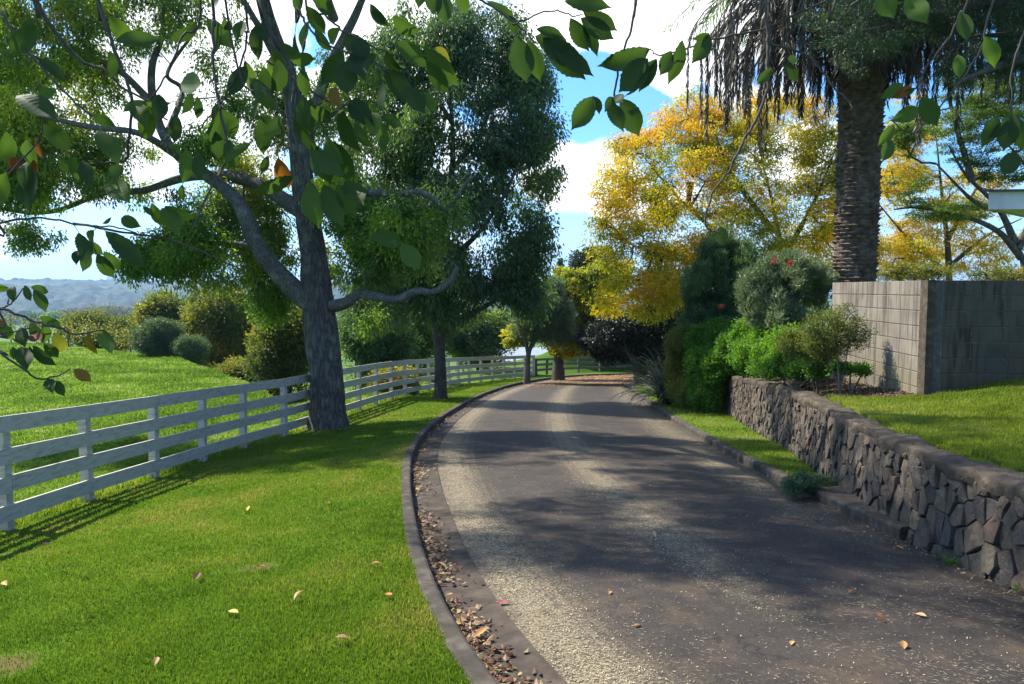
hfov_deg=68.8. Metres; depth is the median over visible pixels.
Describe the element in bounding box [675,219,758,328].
grevillea shrub
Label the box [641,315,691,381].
broadleaf tree
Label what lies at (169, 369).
pasture grass
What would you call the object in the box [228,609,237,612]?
fallen leaf
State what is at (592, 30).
cherry tree
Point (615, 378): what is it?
fallen leaves
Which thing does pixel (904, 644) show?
fallen leaf
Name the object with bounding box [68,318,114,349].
sapling
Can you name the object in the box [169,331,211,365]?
dense shrub
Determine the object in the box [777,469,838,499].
juniper shrub
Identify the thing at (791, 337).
young tree
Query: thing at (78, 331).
sapling
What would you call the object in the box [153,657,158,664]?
fallen leaf
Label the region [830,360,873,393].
groundcover shrub
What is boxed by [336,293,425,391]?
bush
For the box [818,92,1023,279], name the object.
locust tree
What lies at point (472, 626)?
gutter litter
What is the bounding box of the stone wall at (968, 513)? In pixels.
[719,375,1023,595]
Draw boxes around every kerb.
[400,373,632,683]
[632,384,910,540]
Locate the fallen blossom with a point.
(601, 673)
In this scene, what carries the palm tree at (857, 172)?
on the terrace ground at (907, 433)
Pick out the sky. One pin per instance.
(653, 17)
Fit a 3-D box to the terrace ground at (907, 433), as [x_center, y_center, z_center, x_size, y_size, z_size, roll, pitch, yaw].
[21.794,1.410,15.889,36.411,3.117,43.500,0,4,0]
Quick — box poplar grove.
[52,304,133,318]
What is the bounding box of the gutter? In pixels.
[411,375,614,683]
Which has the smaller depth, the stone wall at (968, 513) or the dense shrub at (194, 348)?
the stone wall at (968, 513)
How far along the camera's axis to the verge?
14.49 m
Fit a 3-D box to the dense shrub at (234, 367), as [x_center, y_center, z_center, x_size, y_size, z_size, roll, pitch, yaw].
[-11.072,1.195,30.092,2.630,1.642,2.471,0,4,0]
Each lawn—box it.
[0,375,551,683]
[548,371,645,374]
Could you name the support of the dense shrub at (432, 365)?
on the ground at (543, 355)
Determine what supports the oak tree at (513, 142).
on the lawn at (11, 669)
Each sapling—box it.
[0,308,30,342]
[14,311,47,342]
[50,314,79,343]
[56,315,93,346]
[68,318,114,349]
[91,319,129,350]
[107,320,135,351]
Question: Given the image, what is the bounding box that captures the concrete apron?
[820,486,891,517]
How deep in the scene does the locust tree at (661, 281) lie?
25.18 m
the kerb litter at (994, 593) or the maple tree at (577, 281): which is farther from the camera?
the maple tree at (577, 281)
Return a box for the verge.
[637,384,862,505]
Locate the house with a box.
[983,189,1023,217]
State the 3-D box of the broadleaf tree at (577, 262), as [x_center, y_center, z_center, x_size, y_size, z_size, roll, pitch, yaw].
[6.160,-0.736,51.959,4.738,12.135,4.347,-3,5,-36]
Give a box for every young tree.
[770,322,835,393]
[794,302,878,393]
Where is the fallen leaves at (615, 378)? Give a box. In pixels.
[522,374,634,386]
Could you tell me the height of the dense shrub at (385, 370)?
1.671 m
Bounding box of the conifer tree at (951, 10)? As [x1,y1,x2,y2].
[790,0,1023,104]
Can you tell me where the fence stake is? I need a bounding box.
[67,328,68,346]
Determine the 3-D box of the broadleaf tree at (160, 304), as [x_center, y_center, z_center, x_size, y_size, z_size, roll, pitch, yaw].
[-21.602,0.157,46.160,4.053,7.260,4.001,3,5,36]
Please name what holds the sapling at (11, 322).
on the ground at (543, 355)
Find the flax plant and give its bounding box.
[608,349,719,405]
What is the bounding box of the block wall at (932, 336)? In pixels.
[830,280,1023,394]
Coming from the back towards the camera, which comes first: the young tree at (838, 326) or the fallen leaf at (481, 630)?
the young tree at (838, 326)
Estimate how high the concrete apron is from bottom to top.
0.320 m
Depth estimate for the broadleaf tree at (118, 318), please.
50.90 m
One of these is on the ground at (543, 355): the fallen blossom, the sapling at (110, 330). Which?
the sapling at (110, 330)
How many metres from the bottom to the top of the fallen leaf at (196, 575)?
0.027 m
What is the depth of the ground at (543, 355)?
50.70 m
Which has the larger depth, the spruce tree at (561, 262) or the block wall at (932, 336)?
the spruce tree at (561, 262)
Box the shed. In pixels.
[478,347,546,369]
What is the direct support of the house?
on the terrace ground at (907, 433)
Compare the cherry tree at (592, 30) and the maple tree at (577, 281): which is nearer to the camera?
the cherry tree at (592, 30)
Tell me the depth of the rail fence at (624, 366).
49.60 m
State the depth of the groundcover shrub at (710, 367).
19.33 m
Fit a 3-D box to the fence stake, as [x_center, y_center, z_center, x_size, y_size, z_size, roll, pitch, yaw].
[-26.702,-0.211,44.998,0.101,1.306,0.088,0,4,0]
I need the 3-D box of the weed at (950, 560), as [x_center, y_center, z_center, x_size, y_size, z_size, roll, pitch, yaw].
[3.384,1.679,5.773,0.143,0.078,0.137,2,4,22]
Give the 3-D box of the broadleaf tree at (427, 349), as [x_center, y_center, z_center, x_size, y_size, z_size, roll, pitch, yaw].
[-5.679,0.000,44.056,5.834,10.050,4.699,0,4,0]
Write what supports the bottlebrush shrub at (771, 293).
on the terrace ground at (907, 433)
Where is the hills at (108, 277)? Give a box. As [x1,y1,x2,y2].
[106,269,137,281]
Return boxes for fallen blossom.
[246,378,1023,683]
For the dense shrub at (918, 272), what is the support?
on the terrace ground at (907, 433)
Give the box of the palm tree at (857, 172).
[662,0,1023,321]
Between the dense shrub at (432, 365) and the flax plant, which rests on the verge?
the flax plant
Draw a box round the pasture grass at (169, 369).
[0,341,433,524]
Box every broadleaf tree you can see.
[52,301,136,351]
[123,286,190,356]
[175,283,256,367]
[239,304,309,404]
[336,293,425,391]
[405,279,454,359]
[445,304,518,371]
[564,246,630,371]
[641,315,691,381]
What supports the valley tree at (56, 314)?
on the ground at (543, 355)
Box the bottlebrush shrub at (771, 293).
[729,247,839,376]
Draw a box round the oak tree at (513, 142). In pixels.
[337,0,571,398]
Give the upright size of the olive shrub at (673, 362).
2.446 m
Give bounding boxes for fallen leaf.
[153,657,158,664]
[193,572,200,579]
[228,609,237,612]
[336,634,348,637]
[475,627,486,635]
[900,641,907,648]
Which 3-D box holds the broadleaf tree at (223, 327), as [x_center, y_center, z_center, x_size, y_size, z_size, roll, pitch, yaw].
[-15.492,0.444,40.222,5.173,7.624,4.652,0,4,0]
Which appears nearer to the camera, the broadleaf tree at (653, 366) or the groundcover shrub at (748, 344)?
the groundcover shrub at (748, 344)
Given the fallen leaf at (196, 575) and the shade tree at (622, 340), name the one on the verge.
the shade tree at (622, 340)
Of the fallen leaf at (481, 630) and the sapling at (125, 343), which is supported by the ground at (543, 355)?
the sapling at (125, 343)
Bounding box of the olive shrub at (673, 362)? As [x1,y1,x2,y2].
[660,322,692,408]
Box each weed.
[941,555,958,565]
[1012,581,1021,591]
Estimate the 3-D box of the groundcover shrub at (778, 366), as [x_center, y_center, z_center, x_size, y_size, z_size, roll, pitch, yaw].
[4.803,0.452,12.801,0.993,0.729,3.120,0,4,0]
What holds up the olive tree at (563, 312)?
on the ground at (543, 355)
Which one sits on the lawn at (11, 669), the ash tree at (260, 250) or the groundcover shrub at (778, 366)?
the ash tree at (260, 250)
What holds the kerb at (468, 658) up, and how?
on the ground at (543, 355)
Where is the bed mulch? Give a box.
[773,377,918,397]
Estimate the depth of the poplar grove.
623.69 m
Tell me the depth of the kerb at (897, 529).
8.31 m
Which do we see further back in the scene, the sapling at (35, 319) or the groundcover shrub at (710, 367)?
the sapling at (35, 319)
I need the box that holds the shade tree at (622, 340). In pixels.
[570,297,689,384]
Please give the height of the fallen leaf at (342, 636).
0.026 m
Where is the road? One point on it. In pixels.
(666, 479)
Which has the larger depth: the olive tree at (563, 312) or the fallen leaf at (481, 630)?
the olive tree at (563, 312)
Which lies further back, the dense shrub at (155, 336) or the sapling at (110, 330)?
the sapling at (110, 330)
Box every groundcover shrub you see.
[679,314,757,412]
[723,316,806,380]
[751,347,848,387]
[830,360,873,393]
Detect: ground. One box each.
[0,293,831,485]
[739,372,1020,471]
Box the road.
[437,375,1023,683]
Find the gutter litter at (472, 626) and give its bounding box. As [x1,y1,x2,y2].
[411,389,550,683]
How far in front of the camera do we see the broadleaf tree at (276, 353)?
26.32 m
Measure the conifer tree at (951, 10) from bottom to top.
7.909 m
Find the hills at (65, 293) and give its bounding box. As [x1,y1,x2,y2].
[0,277,616,324]
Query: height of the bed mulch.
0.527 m
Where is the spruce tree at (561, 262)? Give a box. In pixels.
[542,256,567,346]
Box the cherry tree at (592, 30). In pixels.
[0,0,1023,395]
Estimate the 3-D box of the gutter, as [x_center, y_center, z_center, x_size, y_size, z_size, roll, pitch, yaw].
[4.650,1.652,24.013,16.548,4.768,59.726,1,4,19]
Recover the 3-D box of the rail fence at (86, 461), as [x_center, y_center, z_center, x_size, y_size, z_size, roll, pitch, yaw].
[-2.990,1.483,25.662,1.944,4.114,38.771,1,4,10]
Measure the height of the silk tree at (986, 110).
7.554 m
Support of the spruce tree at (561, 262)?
on the ground at (543, 355)
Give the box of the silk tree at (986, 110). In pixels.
[881,74,1023,279]
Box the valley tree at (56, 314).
[19,310,70,327]
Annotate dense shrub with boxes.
[126,316,185,356]
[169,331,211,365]
[205,354,258,382]
[366,361,422,394]
[401,355,451,381]
[876,258,962,281]
[958,262,1023,279]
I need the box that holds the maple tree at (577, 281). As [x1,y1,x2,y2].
[498,257,623,380]
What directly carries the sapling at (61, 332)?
on the ground at (543, 355)
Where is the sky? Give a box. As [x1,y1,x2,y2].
[0,0,1023,292]
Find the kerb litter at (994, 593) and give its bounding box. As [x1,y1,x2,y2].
[633,394,1023,601]
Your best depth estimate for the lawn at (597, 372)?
50.31 m
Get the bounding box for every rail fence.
[0,355,534,531]
[535,357,648,375]
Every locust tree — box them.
[579,81,894,329]
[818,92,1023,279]
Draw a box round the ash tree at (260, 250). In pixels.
[0,0,477,430]
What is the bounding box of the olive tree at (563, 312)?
[503,267,578,383]
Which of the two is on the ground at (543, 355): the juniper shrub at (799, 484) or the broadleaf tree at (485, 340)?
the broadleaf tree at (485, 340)
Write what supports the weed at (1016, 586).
on the road
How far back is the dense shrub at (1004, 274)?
16.78 m

